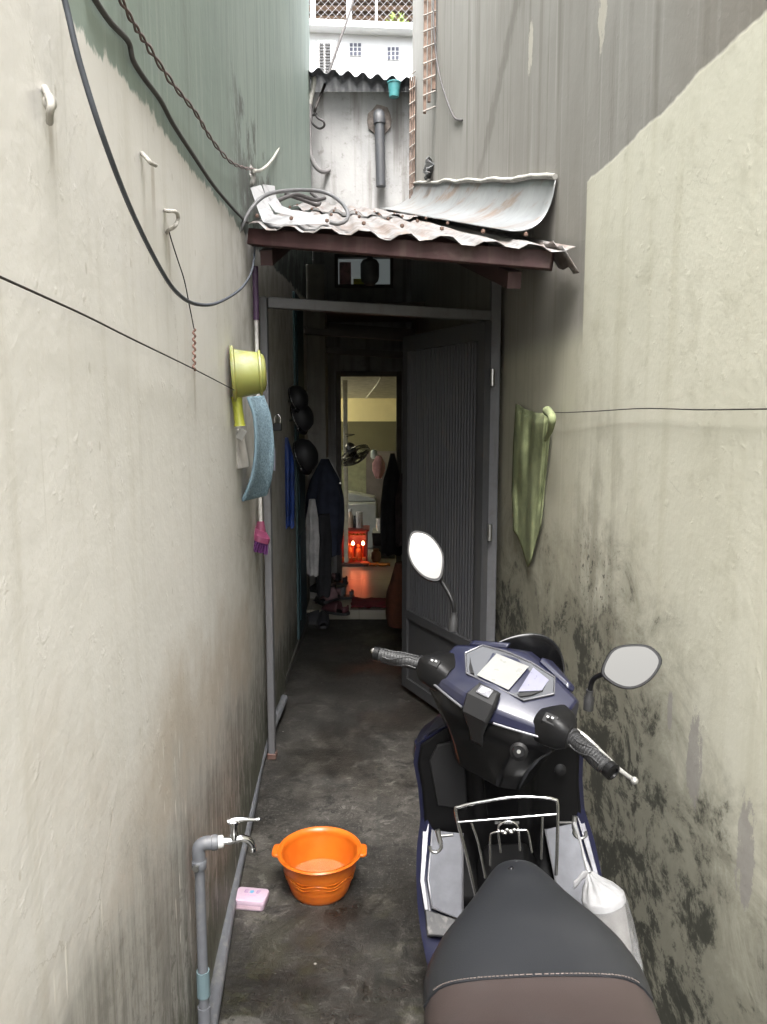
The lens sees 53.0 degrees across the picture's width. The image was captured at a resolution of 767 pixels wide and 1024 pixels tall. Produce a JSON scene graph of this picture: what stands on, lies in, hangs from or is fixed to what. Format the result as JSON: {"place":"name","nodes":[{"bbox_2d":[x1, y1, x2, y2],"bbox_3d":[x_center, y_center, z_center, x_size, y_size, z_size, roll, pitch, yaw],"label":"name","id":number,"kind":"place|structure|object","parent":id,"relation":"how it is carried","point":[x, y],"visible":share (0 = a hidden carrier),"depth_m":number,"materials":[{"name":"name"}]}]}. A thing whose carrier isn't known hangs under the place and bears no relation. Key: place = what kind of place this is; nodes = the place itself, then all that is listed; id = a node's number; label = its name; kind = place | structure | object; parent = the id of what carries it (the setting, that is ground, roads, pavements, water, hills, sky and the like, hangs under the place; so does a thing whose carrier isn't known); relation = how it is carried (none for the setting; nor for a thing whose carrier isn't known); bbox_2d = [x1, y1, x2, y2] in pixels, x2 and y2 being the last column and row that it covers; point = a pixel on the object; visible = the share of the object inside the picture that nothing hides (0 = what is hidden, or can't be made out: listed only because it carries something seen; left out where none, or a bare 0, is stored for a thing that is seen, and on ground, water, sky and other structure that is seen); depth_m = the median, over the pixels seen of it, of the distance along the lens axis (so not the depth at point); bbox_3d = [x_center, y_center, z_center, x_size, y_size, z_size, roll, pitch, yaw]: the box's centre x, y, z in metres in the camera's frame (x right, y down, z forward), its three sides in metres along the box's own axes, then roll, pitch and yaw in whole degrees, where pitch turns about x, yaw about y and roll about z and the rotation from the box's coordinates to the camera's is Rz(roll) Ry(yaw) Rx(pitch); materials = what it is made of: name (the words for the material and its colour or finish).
{"place":"outdoors","nodes":[
{"label":"outdoors","id":0,"kind":"place"},
{"bbox_2d":[218,619,456,1023],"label":"ground","id":1,"kind":"structure","parent":0,"point":[354,719],"depth_m":3.03,"materials":[{"name":"concrete"}]},
{"bbox_2d":[0,0,311,1023],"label":"alley wall","id":2,"kind":"structure","parent":1,"relation":"on","point":[132,670],"depth_m":1.44,"materials":[{"name":"paint"}]},
{"bbox_2d":[41,84,56,125],"bbox_3d":[-0.435,-0.536,1.000,0.017,0.063,0.079,-3,8,-24],"label":"wall hook","id":3,"kind":"object","parent":2,"relation":"attached to","point":[49,102],"depth_m":0.98,"materials":[{"name":"white plastic"}]},
{"bbox_2d":[0,276,233,389],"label":"clothes line","id":4,"kind":"object","parent":2,"relation":"attached to","point":[45,297],"visible":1,"depth_m":1.16,"materials":[{"name":"metal"}]},
{"bbox_2d":[140,150,157,167],"bbox_3d":[-0.464,-0.692,1.508,0.032,0.043,0.095,-1,7,-10],"label":"wall hook","id":5,"kind":"object","parent":2,"relation":"attached to","point":[147,158],"depth_m":1.48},
{"bbox_2d":[61,0,255,306],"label":"power cable","id":6,"kind":"object","parent":2,"relation":"attached to","point":[80,65],"visible":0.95,"depth_m":1.12,"materials":[{"name":"black rubber"}]},
{"bbox_2d":[92,0,248,222],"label":"power cable","id":7,"kind":"object","parent":2,"relation":"attached to","point":[116,28],"visible":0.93,"depth_m":1.57,"materials":[{"name":"black rubber"}]},
{"bbox_2d":[164,208,179,234],"bbox_3d":[-0.462,-0.641,1.673,0.032,0.065,0.140,-2,8,-18],"label":"wall hook","id":8,"kind":"object","parent":2,"relation":"attached to","point":[176,223],"depth_m":1.64,"materials":[{"name":"white metal"}]},
{"bbox_2d":[169,232,195,370],"bbox_3d":[-0.481,-0.496,1.862,0.017,0.298,0.254,0,7,-3],"label":"hanging wire","id":9,"kind":"object","parent":8,"relation":"hanging from","point":[193,346],"visible":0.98,"depth_m":1.95,"materials":[{"name":"brown metal"}]},
{"bbox_2d":[118,0,255,170],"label":"twin wire","id":10,"kind":"object","parent":2,"relation":"attached to","point":[147,44],"visible":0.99,"depth_m":1.69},
{"bbox_2d":[229,345,266,426],"bbox_3d":[-0.472,-0.439,2.688,0.126,0.280,0.195,-1,7,-10],"label":"dipper","id":11,"kind":"object","parent":2,"relation":"hanging from","point":[248,374],"visible":0.99,"depth_m":2.62,"materials":[{"name":"plastic"}]},
{"bbox_2d":[249,165,255,185],"bbox_3d":[-0.567,-1.450,3.321,0.030,0.089,0.062,0,7,0],"label":"wire joint","id":12,"kind":"object","parent":2,"relation":"attached to","point":[252,178],"visible":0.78,"depth_m":3.30,"materials":[{"name":"paint"}]},
{"bbox_2d":[236,395,273,501],"bbox_3d":[-0.508,-0.247,2.977,0.072,0.412,0.285,2,8,14],"label":"mop pad","id":13,"kind":"object","parent":2,"relation":"hanging from","point":[259,482],"visible":0.99,"depth_m":3.00,"materials":[{"name":"blue fabric"}]},
{"bbox_2d":[252,266,269,554],"bbox_3d":[-0.578,-0.434,3.375,0.097,1.247,0.168,-5,9,-32],"label":"scrub brush","id":14,"kind":"object","parent":2,"relation":"hanging from","point":[261,539],"visible":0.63,"depth_m":3.37,"materials":[{"name":"purple plastic"}]},
{"bbox_2d":[252,147,279,172],"bbox_3d":[-0.638,-2.689,4.962,0.034,2.036,3.668,0,7,-3],"label":"white wire","id":15,"kind":"object","parent":2,"relation":"attached to","point":[266,165],"visible":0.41,"depth_m":3.65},
{"bbox_2d":[285,437,294,528],"bbox_3d":[-0.603,-0.179,4.766,0.108,0.565,0.119,0,7,0],"label":"raincoat","id":16,"kind":"object","parent":2,"relation":"hanging from","point":[289,488],"visible":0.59,"depth_m":4.73,"materials":[{"name":"blue fabric"}]},
{"bbox_2d":[288,385,308,412],"bbox_3d":[-0.558,-0.723,4.947,0.153,0.184,0.150,0,7,0],"label":"helmet","id":17,"kind":"object","parent":2,"relation":"hanging from","point":[298,398],"visible":0.91,"depth_m":4.89,"materials":[{"name":"black plastic"}]},
{"bbox_2d":[292,291,306,639],"bbox_3d":[-0.619,-0.321,5.605,0.053,2.430,0.500,0,7,0],"label":"teal door","id":18,"kind":"structure","parent":2,"relation":"attached to","point":[298,365],"depth_m":5.49,"materials":[{"name":"paint"}]},
{"bbox_2d":[289,404,313,434],"bbox_3d":[-0.544,-0.611,5.012,0.179,0.216,0.176,0,7,0],"label":"helmet","id":19,"kind":"object","parent":2,"relation":"hanging from","point":[303,420],"visible":0.79,"depth_m":4.95,"materials":[{"name":"black plastic"}]},
{"bbox_2d":[293,439,317,474],"bbox_3d":[-0.530,-0.365,5.094,0.199,0.241,0.196,0,7,0],"label":"helmet","id":20,"kind":"object","parent":2,"relation":"hanging from","point":[305,451],"visible":0.87,"depth_m":5.02,"materials":[{"name":"black plastic"}]},
{"bbox_2d":[306,499,319,576],"bbox_3d":[-0.556,0.203,6.023,0.113,0.610,0.123,0,7,0],"label":"shirt","id":21,"kind":"object","parent":2,"relation":"hanging from","point":[312,543],"visible":0.94,"depth_m":5.99,"materials":[{"name":"white fabric"}]},
{"bbox_2d":[311,112,325,129],"bbox_3d":[-0.580,-3.444,6.764,0.169,0.153,0.058,6,10,41],"label":"wire coil","id":22,"kind":"object","parent":2,"relation":"attached to","point":[318,118],"visible":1,"depth_m":6.76,"materials":[{"name":"grey metal"}]},
{"bbox_2d":[327,457,340,483],"bbox_3d":[-0.375,-0.334,6.185,0.158,0.215,0.083,7,10,42],"label":"coat hanger","id":23,"kind":"object","parent":2,"relation":"hanging from","point":[334,469],"visible":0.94,"depth_m":6.20,"materials":[{"name":"metal"}]},
{"bbox_2d":[305,459,344,556],"bbox_3d":[-0.472,-0.037,6.196,0.313,0.780,0.260,0,7,0],"label":"coat","id":24,"kind":"object","parent":23,"relation":"hanging from","point":[324,491],"visible":0.74,"depth_m":6.11,"materials":[{"name":"blue fabric"}]},
{"bbox_2d":[315,513,331,597],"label":"trousers","id":25,"kind":"object","parent":24,"relation":"hanging from","point":[323,582],"visible":0.72,"depth_m":6.10,"materials":[{"name":"black fabric"}]},
{"bbox_2d":[304,327,409,340],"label":"loft beam","id":26,"kind":"structure","parent":2,"relation":"attached to","point":[353,334],"depth_m":6.21,"materials":[{"name":"brown wood"}]},
{"bbox_2d":[326,347,402,358],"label":"loft beam","id":27,"kind":"structure","parent":2,"relation":"attached to","point":[364,352],"depth_m":6.62,"materials":[{"name":"brown wood"}]},
{"bbox_2d":[192,817,260,1023],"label":"water tap","id":28,"kind":"object","parent":1,"relation":"on","point":[203,844],"visible":1,"depth_m":1.94,"materials":[{"name":"grey plastic"}]},
{"bbox_2d":[209,695,287,1023],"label":"floor pipe","id":29,"kind":"object","parent":1,"relation":"on","point":[217,981],"visible":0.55,"depth_m":2.47,"materials":[{"name":"grey plastic"}]},
{"bbox_2d":[236,887,268,910],"bbox_3d":[-0.457,1.335,2.653,0.115,0.036,0.078,1,7,8],"label":"soap box","id":30,"kind":"object","parent":1,"relation":"on","point":[252,899],"visible":0.99,"depth_m":2.63,"materials":[{"name":"pink plastic"}]},
{"bbox_2d":[285,612,308,687],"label":"kerb","id":31,"kind":"structure","parent":1,"relation":"on","point":[296,650],"depth_m":5.30,"materials":[{"name":"grey concrete"}]},
{"bbox_2d":[307,610,329,624],"bbox_3d":[-0.560,0.843,6.210,0.250,0.106,0.100,-1,7,-10],"label":"shoe","id":32,"kind":"object","parent":1,"relation":"on","point":[313,616],"visible":0.52,"depth_m":6.17,"materials":[{"name":"rubber"}]},
{"bbox_2d":[272,826,366,905],"bbox_3d":[-0.226,1.266,2.727,0.302,0.155,0.302,6,10,41],"label":"basin","id":33,"kind":"object","parent":1,"relation":"on","point":[318,863],"visible":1,"depth_m":2.77,"materials":[{"name":"orange plastic"}]},
{"bbox_2d":[317,610,329,628],"bbox_3d":[-0.484,0.849,6.163,0.103,0.106,0.252,0,7,0],"label":"shoe","id":34,"kind":"object","parent":1,"relation":"on","point":[323,621],"visible":0.96,"depth_m":6.09,"materials":[{"name":"rubber"}]},
{"bbox_2d":[321,601,349,615],"bbox_3d":[-0.388,0.761,6.180,0.250,0.106,0.100,4,8,30],"label":"shoe","id":35,"kind":"object","parent":34,"relation":"on","point":[335,608],"visible":1,"depth_m":6.15,"materials":[{"name":"rubber"}]},
{"bbox_2d":[319,587,340,603],"bbox_3d":[-0.437,0.676,6.336,0.100,0.106,0.250,4,8,30],"label":"shoe","id":36,"kind":"object","parent":35,"relation":"on","point":[335,594],"visible":0.69,"depth_m":6.30,"materials":[{"name":"rubber"}]},
{"bbox_2d":[306,92,411,597],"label":"house front","id":37,"kind":"structure","parent":1,"relation":"on","point":[343,144],"depth_m":7.06,"materials":[{"name":"grey paint"}]},
{"bbox_2d":[309,71,330,173],"bbox_3d":[-0.571,-3.462,6.854,0.225,0.869,0.099,-3,8,-24],"label":"water pipe","id":38,"kind":"object","parent":37,"relation":"attached to","point":[312,160],"visible":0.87,"depth_m":6.81,"materials":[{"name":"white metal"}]},
{"bbox_2d":[313,0,353,112],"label":"hanging wire","id":39,"kind":"object","parent":37,"relation":"hanging from","point":[333,59],"visible":0.96,"depth_m":7.35,"materials":[{"name":"grey metal"}]},
{"bbox_2d":[341,380,369,561],"bbox_3d":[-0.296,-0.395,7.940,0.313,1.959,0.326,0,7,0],"label":"wall fan","id":40,"kind":"object","parent":37,"relation":"attached to","point":[350,450],"depth_m":7.95,"materials":[{"name":"black plastic"}]},
{"bbox_2d":[308,68,413,91],"bbox_3d":[-0.210,-3.866,7.095,1.023,0.192,0.900,0,7,0],"label":"awning sheet","id":41,"kind":"object","parent":37,"relation":"on","point":[333,80],"visible":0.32,"depth_m":6.83,"materials":[{"name":"grey metal"}]},
{"bbox_2d":[387,79,400,98],"bbox_3d":[0.091,-3.647,6.640,0.120,0.122,0.120,0,7,0],"label":"pail","id":42,"kind":"object","parent":41,"relation":"hanging from","point":[394,87],"visible":1,"depth_m":6.60,"materials":[{"name":"teal plastic"}]},
{"bbox_2d":[334,254,392,287],"bbox_3d":[-0.180,-2.225,7.120,0.540,0.300,0.090,0,7,0],"label":"window","id":43,"kind":"structure","parent":37,"relation":"in","point":[347,271],"depth_m":7.13,"materials":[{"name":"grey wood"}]},
{"bbox_2d":[371,450,376,458],"bbox_3d":[-0.104,-0.624,8.338,0.070,0.100,0.070,0,7,0],"label":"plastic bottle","id":44,"kind":"object","parent":37,"relation":"hanging from","point":[373,454],"visible":0.96,"depth_m":8.31,"materials":[{"name":"white plastic"}]},
{"bbox_2d":[325,302,424,321],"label":"loft floor","id":45,"kind":"structure","parent":37,"relation":"on","point":[339,317],"depth_m":6.80,"materials":[{"name":"brown wood"}]},
{"bbox_2d":[372,456,384,478],"bbox_3d":[-0.051,-0.484,8.305,0.124,0.246,0.102,3,8,24],"label":"hanging bag","id":46,"kind":"object","parent":37,"relation":"hanging from","point":[378,466],"visible":1,"depth_m":8.27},
{"bbox_2d":[367,105,391,187],"bbox_3d":[-0.037,-3.285,6.883,0.222,0.730,0.173,0,7,0],"label":"drain pipe","id":47,"kind":"object","parent":37,"relation":"attached to","point":[379,120],"visible":1,"depth_m":6.84,"materials":[{"name":"plastic"}]},
{"bbox_2d":[380,453,401,555],"bbox_3d":[0.075,-0.066,6.943,0.210,0.925,0.184,0,7,0],"label":"black coat","id":48,"kind":"object","parent":37,"relation":"hanging from","point":[389,547],"visible":0.81,"depth_m":6.89,"materials":[{"name":"fabric"}]},
{"bbox_2d":[259,280,501,759],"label":"metal gate","id":49,"kind":"structure","parent":1,"relation":"on","point":[450,421],"depth_m":3.96,"materials":[{"name":"grey metal"}]},
{"bbox_2d":[273,414,281,430],"bbox_3d":[-0.548,-0.464,3.973,0.044,0.089,0.020,0,7,0],"label":"padlock","id":50,"kind":"object","parent":49,"relation":"hanging from","point":[277,426],"visible":1,"depth_m":3.97,"materials":[{"name":"black metal"}]},
{"bbox_2d":[386,561,401,628],"bbox_3d":[0.150,0.652,6.133,0.266,0.500,0.287,0,7,0],"label":"sack","id":51,"kind":"object","parent":1,"relation":"on","point":[394,605],"visible":0.46,"depth_m":6.04,"materials":[{"name":"brown fabric"}]},
{"bbox_2d":[371,530,661,1023],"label":"scooter","id":52,"kind":"object","parent":1,"relation":"on","point":[504,745],"visible":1,"depth_m":1.84,"materials":[{"name":"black plastic"}]},
{"bbox_2d":[572,821,631,951],"bbox_3d":[0.512,0.944,1.803,0.208,0.357,0.110,6,9,38],"label":"plastic bag","id":53,"kind":"object","parent":52,"relation":"hanging from","point":[603,899],"visible":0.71,"depth_m":1.77,"materials":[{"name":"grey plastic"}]},
{"bbox_2d":[411,0,766,1023],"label":"alley wall","id":54,"kind":"structure","parent":1,"relation":"on","point":[639,126],"depth_m":2.14,"materials":[{"name":"paint"}]},
{"bbox_2d":[327,323,414,334],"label":"loft beam","id":55,"kind":"structure","parent":54,"relation":"attached to","point":[351,327],"depth_m":6.79,"materials":[{"name":"brown wood"}]},
{"bbox_2d":[409,71,415,198],"bbox_3d":[0.247,-3.225,6.656,0.058,1.098,0.060,0,7,0],"label":"wire trellis","id":56,"kind":"object","parent":54,"relation":"attached to","point":[411,149],"visible":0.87,"depth_m":6.65,"materials":[{"name":"metal"}]},
{"bbox_2d":[247,202,578,288],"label":"corrugated roof","id":57,"kind":"structure","parent":54,"relation":"attached to","point":[465,246],"depth_m":2.99,"materials":[{"name":"grey metal"}]},
{"bbox_2d":[263,184,313,215],"bbox_3d":[-0.443,-1.428,3.513,0.321,0.210,0.158,6,9,38],"label":"bent sheet","id":58,"kind":"object","parent":57,"relation":"on","point":[275,204],"visible":0.78,"depth_m":3.52,"materials":[{"name":"white metal"}]},
{"bbox_2d":[251,185,328,224],"bbox_3d":[-0.400,-1.284,3.178,0.426,0.239,0.195,4,8,30],"label":"bent sheet","id":59,"kind":"object","parent":57,"relation":"on","point":[267,215],"visible":0.9,"depth_m":3.19,"materials":[{"name":"white metal"}]},
{"bbox_2d":[240,188,349,231],"bbox_3d":[-0.312,-1.210,3.071,0.289,0.282,0.506,6,10,40],"label":"roof cable","id":60,"kind":"object","parent":57,"relation":"on","point":[290,190],"visible":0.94,"depth_m":3.11,"materials":[{"name":"grey rubber"}]},
{"bbox_2d":[277,192,325,201],"bbox_3d":[-0.450,-1.698,4.181,0.039,0.119,0.401,5,9,36],"label":"roof wire","id":61,"kind":"object","parent":57,"relation":"on","point":[300,195],"visible":0.95,"depth_m":4.18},
{"bbox_2d":[284,192,321,206],"bbox_3d":[-0.443,-1.836,4.447,0.119,0.131,0.354,3,8,20],"label":"roof wire","id":62,"kind":"object","parent":57,"relation":"on","point":[314,195],"visible":0.69,"depth_m":4.43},
{"bbox_2d":[360,256,378,285],"bbox_3d":[-0.097,-1.802,5.415,0.132,0.404,0.132,0,7,0],"label":"pendant lamp","id":63,"kind":"object","parent":57,"relation":"hanging from","point":[369,270],"visible":0.83,"depth_m":5.38,"materials":[{"name":"black plastic"}]},
{"bbox_2d":[382,179,555,231],"bbox_3d":[0.311,-1.995,4.890,0.281,1.368,4.279,-1,7,-5],"label":"metal flashing","id":64,"kind":"object","parent":57,"relation":"on","point":[520,206],"visible":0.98,"depth_m":3.78,"materials":[{"name":"white metal"}]},
{"bbox_2d":[423,156,433,179],"bbox_3d":[0.339,-2.595,5.817,0.063,0.129,0.206,-1,7,-5],"label":"torn tin","id":65,"kind":"object","parent":54,"relation":"attached to","point":[428,168],"visible":1,"depth_m":5.78,"materials":[{"name":"grey metal"}]},
{"bbox_2d":[423,0,435,113],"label":"wire trellis","id":66,"kind":"object","parent":54,"relation":"attached to","point":[427,77],"visible":0.95,"depth_m":5.53,"materials":[{"name":"metal"}]},
{"bbox_2d":[433,0,462,120],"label":"slack wire","id":67,"kind":"object","parent":54,"relation":"attached to","point":[454,117],"visible":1,"depth_m":5.30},
{"bbox_2d":[413,173,557,183],"bbox_3d":[0.447,-2.105,4.888,0.021,1.192,4.225,-1,7,-5],"label":"cement bead","id":68,"kind":"object","parent":54,"relation":"attached to","point":[525,177],"visible":0.98,"depth_m":3.69,"materials":[{"name":"grey concrete"}]},
{"bbox_2d":[512,404,555,566],"bbox_3d":[0.619,-0.096,3.152,0.063,0.698,0.717,0,7,-1],"label":"green cloth","id":69,"kind":"object","parent":54,"relation":"hanging from","point":[533,431],"visible":1,"depth_m":3.25,"materials":[{"name":"green fabric"}]},
{"bbox_2d":[555,408,766,412],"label":"clothes line","id":70,"kind":"object","parent":54,"relation":"attached to","point":[669,408],"visible":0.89,"depth_m":1.97,"materials":[{"name":"metal"}]},
{"bbox_2d":[307,549,395,618],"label":"floor","id":71,"kind":"structure","parent":0,"point":[368,581],"depth_m":7.16,"materials":[{"name":"beige tile"}]},
{"bbox_2d":[331,573,347,584],"bbox_3d":[-0.455,0.623,7.260,0.250,0.106,0.100,3,8,20],"label":"shoe","id":72,"kind":"object","parent":71,"relation":"on","point":[343,581],"visible":0.43,"depth_m":7.21,"materials":[{"name":"rubber"}]},
{"bbox_2d":[336,586,354,598],"bbox_3d":[-0.378,0.696,6.691,0.250,0.106,0.100,1,7,10],"label":"shoe","id":73,"kind":"object","parent":71,"relation":"on","point":[344,595],"visible":0.52,"depth_m":6.65,"materials":[{"name":"rubber"}]},
{"bbox_2d":[342,525,369,565],"bbox_3d":[-0.316,0.359,8.268,0.330,0.380,0.410,0,7,0],"label":"altar","id":74,"kind":"object","parent":71,"relation":"on","point":[357,546],"visible":0.84,"depth_m":8.29,"materials":[{"name":"red paint"}]},
{"bbox_2d":[348,509,352,527],"bbox_3d":[-0.358,0.068,8.256,0.070,0.200,0.069,0,7,0],"label":"bottle","id":75,"kind":"object","parent":74,"relation":"on","point":[350,519],"visible":0.85,"depth_m":8.23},
{"bbox_2d":[353,515,355,527],"bbox_3d":[-0.311,0.103,8.260,0.036,0.130,0.035,0,7,0],"label":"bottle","id":76,"kind":"object","parent":74,"relation":"on","point":[354,522],"visible":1,"depth_m":8.25,"materials":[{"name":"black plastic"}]},
{"bbox_2d":[356,511,362,527],"bbox_3d":[-0.259,0.083,8.258,0.074,0.170,0.072,0,7,0],"label":"bottle","id":77,"kind":"object","parent":74,"relation":"on","point":[359,519],"visible":1,"depth_m":8.23,"materials":[{"name":"white metal"}]},
{"bbox_2d":[348,490,376,548],"bbox_3d":[-0.265,0.080,9.336,0.379,0.662,0.500,0,7,0],"label":"washing machine","id":78,"kind":"object","parent":71,"relation":"on","point":[365,504],"visible":0.53,"depth_m":9.09,"materials":[{"name":"white plastic"}]},
{"bbox_2d":[351,597,385,607],"bbox_3d":[-0.109,0.761,6.469,0.331,0.028,0.313,0,7,0],"label":"door mat","id":79,"kind":"object","parent":71,"relation":"on","point":[370,602],"depth_m":6.44,"materials":[{"name":"red fabric"}]},
{"bbox_2d":[371,548,380,561],"bbox_3d":[-0.081,0.470,8.348,0.110,0.140,0.110,0,7,0],"label":"jar","id":80,"kind":"object","parent":71,"relation":"on","point":[375,554],"visible":0.98,"depth_m":8.31,"materials":[{"name":"brown ceramic"}]},
{"bbox_2d":[369,562,389,565],"bbox_3d":[-0.041,0.548,8.146,0.223,0.027,0.122,0,7,0],"label":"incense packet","id":81,"kind":"object","parent":71,"relation":"on","point":[380,564],"visible":0.98,"depth_m":8.10,"materials":[{"name":"orange paper"}]},
{"bbox_2d":[373,546,394,557],"bbox_3d":[0.009,0.434,8.626,0.260,0.140,0.220,0,7,0],"label":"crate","id":82,"kind":"object","parent":71,"relation":"on","point":[385,555],"visible":0.26,"depth_m":8.53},
{"bbox_2d":[372,530,380,545],"bbox_3d":[0.000,0.291,8.607,0.260,0.140,0.220,0,7,0],"label":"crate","id":83,"kind":"object","parent":82,"relation":"on","point":[376,538],"visible":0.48,"depth_m":8.50,"materials":[{"name":"black plastic"}]},
{"bbox_3d":[-0.009,0.348,8.715,0.231,0.288,0.400,0,7,0],"label":"side table","id":84,"kind":"object","parent":71,"relation":"on","visible":0},
{"bbox_2d":[376,518,379,530],"bbox_3d":[-0.036,0.141,8.638,0.104,0.140,0.104,0,7,0],"label":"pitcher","id":85,"kind":"object","parent":84,"relation":"on","point":[378,524],"visible":0.45,"depth_m":8.60,"materials":[{"name":"white plastic"}]},
{"bbox_2d":[309,0,412,80],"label":"white building","id":86,"kind":"structure","parent":0,"point":[374,41],"depth_m":9.37,"materials":[{"name":"paint"}]},
{"bbox_2d":[318,41,338,73],"bbox_3d":[-0.659,-5.341,9.219,0.236,0.464,0.312,0,7,0],"label":"air conditioner","id":87,"kind":"object","parent":86,"relation":"attached to","point":[326,50],"visible":0.57,"depth_m":9.07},
{"bbox_2d":[310,0,351,19],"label":"window frame","id":88,"kind":"structure","parent":86,"relation":"in","point":[312,2],"depth_m":9.35,"materials":[{"name":"white paint"}]},
{"bbox_2d":[387,12,408,21],"bbox_3d":[0.176,-6.040,9.572,0.349,0.312,0.346,-4,8,-28],"label":"potted plant","id":89,"kind":"object","parent":86,"relation":"on","point":[401,18],"visible":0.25,"depth_m":9.51,"materials":[{"name":"green plant"}]},
{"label":"shoe","id":90,"kind":"object","parent":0,"visible":0},
{"bbox_2d":[331,578,335,587],"bbox_3d":[-0.484,0.624,6.816,0.100,0.106,0.250,-3,8,-20],"label":"shoe","id":91,"kind":"object","parent":90,"relation":"on","point":[333,582],"visible":0.23,"depth_m":6.75,"materials":[{"name":"rubber"}]}
]}

